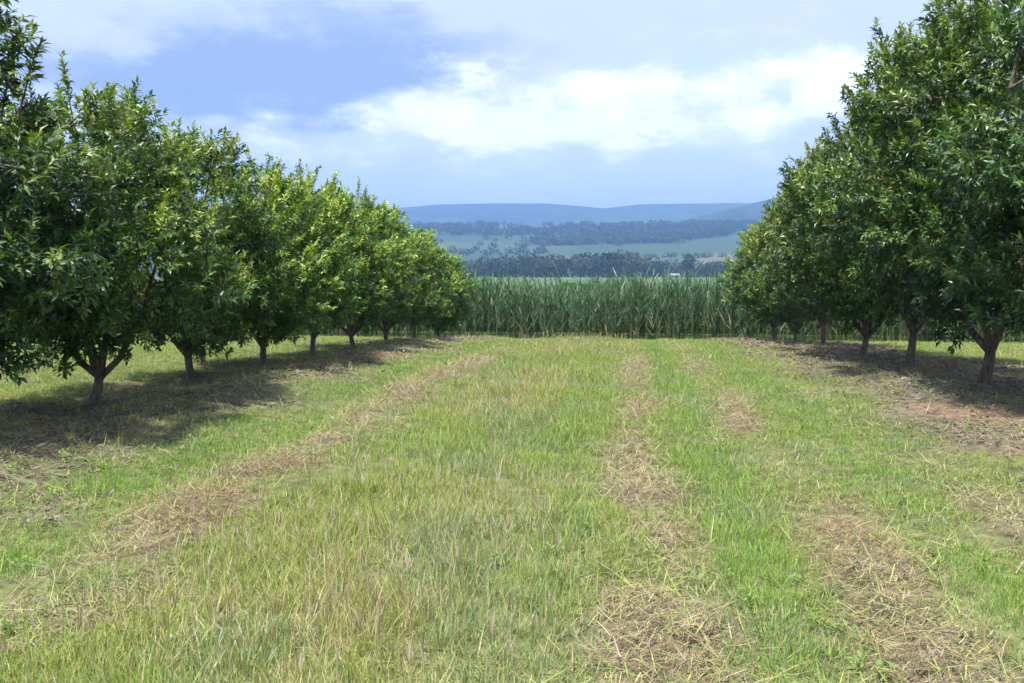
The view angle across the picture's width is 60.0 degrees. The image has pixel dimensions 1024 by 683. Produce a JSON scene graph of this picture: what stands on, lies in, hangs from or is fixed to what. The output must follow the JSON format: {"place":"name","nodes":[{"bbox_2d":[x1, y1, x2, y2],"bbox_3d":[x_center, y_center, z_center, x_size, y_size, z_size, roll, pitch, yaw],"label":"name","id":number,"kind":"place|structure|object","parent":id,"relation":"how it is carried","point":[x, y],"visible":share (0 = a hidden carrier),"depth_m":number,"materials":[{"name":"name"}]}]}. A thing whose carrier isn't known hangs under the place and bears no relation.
{"place":"outdoors","nodes":[
{"label":"outdoors","id":0,"kind":"place"},
{"bbox_2d":[19,203,751,226],"bbox_3d":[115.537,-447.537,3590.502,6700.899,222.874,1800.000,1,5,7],"label":"hills","id":1,"kind":"structure","parent":0,"point":[533,214],"depth_m":3230.42,"materials":[{"name":"blue"}]},
{"bbox_2d":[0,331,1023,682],"bbox_3d":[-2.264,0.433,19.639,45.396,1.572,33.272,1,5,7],"label":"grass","id":2,"kind":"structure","parent":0,"point":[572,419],"depth_m":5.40,"materials":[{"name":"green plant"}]},
{"bbox_2d":[0,225,1023,682],"bbox_3d":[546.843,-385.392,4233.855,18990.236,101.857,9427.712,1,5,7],"label":"ground","id":3,"kind":"structure","parent":0,"point":[716,245],"depth_m":6.52,"materials":[{"name":"green plant"}]},
{"bbox_2d":[0,0,156,387],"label":"orchard tree","id":4,"kind":"object","parent":3,"relation":"on","point":[15,257],"visible":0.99,"depth_m":7.94,"materials":[{"name":"green plant"}]},
{"bbox_2d":[0,50,267,403],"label":"orchard tree","id":5,"kind":"object","parent":3,"relation":"on","point":[109,117],"visible":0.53,"depth_m":10.01,"materials":[{"name":"green plant"}]},
{"bbox_2d":[101,117,315,380],"bbox_3d":[-4.643,-1.242,12.844,3.441,3.955,3.458,-4,6,-43],"label":"orchard tree","id":6,"kind":"object","parent":3,"relation":"on","point":[185,345],"visible":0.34,"depth_m":12.93,"materials":[{"name":"green plant"}]},
{"bbox_2d":[162,145,364,365],"bbox_3d":[-4.230,-1.343,15.201,3.353,4.013,3.573,-2,5,-25],"label":"orchard tree","id":7,"kind":"object","parent":3,"relation":"on","point":[302,307],"visible":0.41,"depth_m":14.72,"materials":[{"name":"green plant"}]},
{"bbox_2d":[259,158,397,356],"bbox_3d":[-3.995,-1.558,17.702,3.133,4.169,3.442,3,5,32],"label":"orchard tree","id":8,"kind":"object","parent":3,"relation":"on","point":[340,209],"visible":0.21,"depth_m":17.44,"materials":[{"name":"green plant"}]},
{"bbox_2d":[302,175,424,349],"bbox_3d":[-3.866,-1.757,20.603,3.694,4.166,3.470,0,5,-4],"label":"orchard tree","id":9,"kind":"object","parent":3,"relation":"on","point":[383,224],"visible":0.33,"depth_m":20.31,"materials":[{"name":"green plant"}]},
{"bbox_2d":[357,203,447,339],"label":"orchard tree","id":10,"kind":"object","parent":3,"relation":"on","point":[403,306],"visible":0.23,"depth_m":23.66,"materials":[{"name":"green plant"}]},
{"bbox_2d":[384,222,463,337],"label":"orchard tree","id":11,"kind":"object","parent":3,"relation":"on","point":[441,301],"visible":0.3,"depth_m":26.87,"materials":[{"name":"green plant"}]},
{"bbox_2d":[403,245,481,336],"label":"orchard tree","id":12,"kind":"object","parent":3,"relation":"on","point":[453,315],"visible":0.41,"depth_m":30.14,"materials":[{"name":"green plant"}]},
{"bbox_2d":[0,329,1023,682],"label":"grass clippings","id":13,"kind":"object","parent":3,"relation":"on","point":[686,623],"depth_m":5.17,"materials":[{"name":"plant"}]},
{"bbox_2d":[0,333,1023,530],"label":"leaf litter","id":14,"kind":"object","parent":3,"relation":"on","point":[893,351],"visible":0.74,"depth_m":11.44,"materials":[{"name":"brown plant"}]},
{"bbox_2d":[1,259,1023,342],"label":"cane","id":15,"kind":"object","parent":3,"relation":"on","point":[526,305],"visible":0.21,"depth_m":34.39,"materials":[{"name":"green plant"}]},
{"bbox_2d":[357,218,762,272],"bbox_3d":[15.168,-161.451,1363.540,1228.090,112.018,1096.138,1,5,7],"label":"forest","id":16,"kind":"object","parent":3,"relation":"on","point":[613,233],"visible":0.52,"depth_m":1573.67,"materials":[{"name":"plant"}]},
{"bbox_2d":[418,248,757,277],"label":"woodland","id":17,"kind":"object","parent":3,"relation":"on","point":[533,264],"visible":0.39,"depth_m":618.07,"materials":[{"name":"green plant"}]},
{"bbox_2d":[670,273,679,277],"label":"farmhouse","id":18,"kind":"object","parent":3,"relation":"on","point":[673,274],"visible":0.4,"depth_m":548.53,"materials":[{"name":"metal"}]},
{"bbox_2d":[682,252,695,277],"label":"round tree","id":19,"kind":"object","parent":3,"relation":"on","point":[690,258],"visible":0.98,"depth_m":571.26,"materials":[{"name":"green plant"}]},
{"bbox_2d":[716,215,807,339],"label":"orchard tree","id":20,"kind":"object","parent":3,"relation":"on","point":[741,266],"visible":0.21,"depth_m":29.82,"materials":[{"name":"green plant"}]},
{"bbox_2d":[732,183,837,342],"bbox_3d":[8.543,-2.217,26.181,3.563,5.058,3.577,-4,6,-37],"label":"orchard tree","id":21,"kind":"object","parent":3,"relation":"on","point":[755,239],"visible":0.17,"depth_m":26.03,"materials":[{"name":"green plant"}]},
{"bbox_2d":[760,150,865,345],"bbox_3d":[8.193,-2.365,22.763,3.509,5.442,3.855,1,5,13],"label":"orchard tree","id":22,"kind":"object","parent":3,"relation":"on","point":[799,291],"visible":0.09,"depth_m":22.99,"materials":[{"name":"green plant"}]},
{"bbox_2d":[752,93,956,356],"bbox_3d":[7.556,-2.317,18.491,4.179,5.745,4.447,-4,6,-44],"label":"orchard tree","id":23,"kind":"object","parent":3,"relation":"on","point":[819,278],"visible":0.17,"depth_m":18.58,"materials":[{"name":"green plant"}]},
{"bbox_2d":[776,5,1019,367],"bbox_3d":[6.992,-2.494,15.554,4.041,6.383,4.556,-2,5,-26],"label":"orchard tree","id":24,"kind":"object","parent":3,"relation":"on","point":[871,298],"visible":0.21,"depth_m":15.56,"materials":[{"name":"green plant"}]},
{"bbox_2d":[810,0,1023,382],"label":"orchard tree","id":25,"kind":"object","parent":3,"relation":"on","point":[943,65],"visible":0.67,"depth_m":11.99,"materials":[{"name":"green plant"}]},
{"bbox_2d":[899,0,1023,337],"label":"orchard tree","id":26,"kind":"object","parent":3,"relation":"on","point":[971,163],"visible":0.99,"depth_m":9.40,"materials":[{"name":"green plant"}]},
{"bbox_2d":[0,0,1023,209],"label":"sky","id":27,"kind":"structure","parent":0,"point":[586,103],"materials":[{"name":"blue"}]},
{"bbox_2d":[677,193,966,222],"bbox_3d":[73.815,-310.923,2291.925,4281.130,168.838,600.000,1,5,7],"label":"hill","id":28,"kind":"structure","parent":0,"point":[752,211],"depth_m":2159.94,"materials":[{"name":"blue"}]}
]}

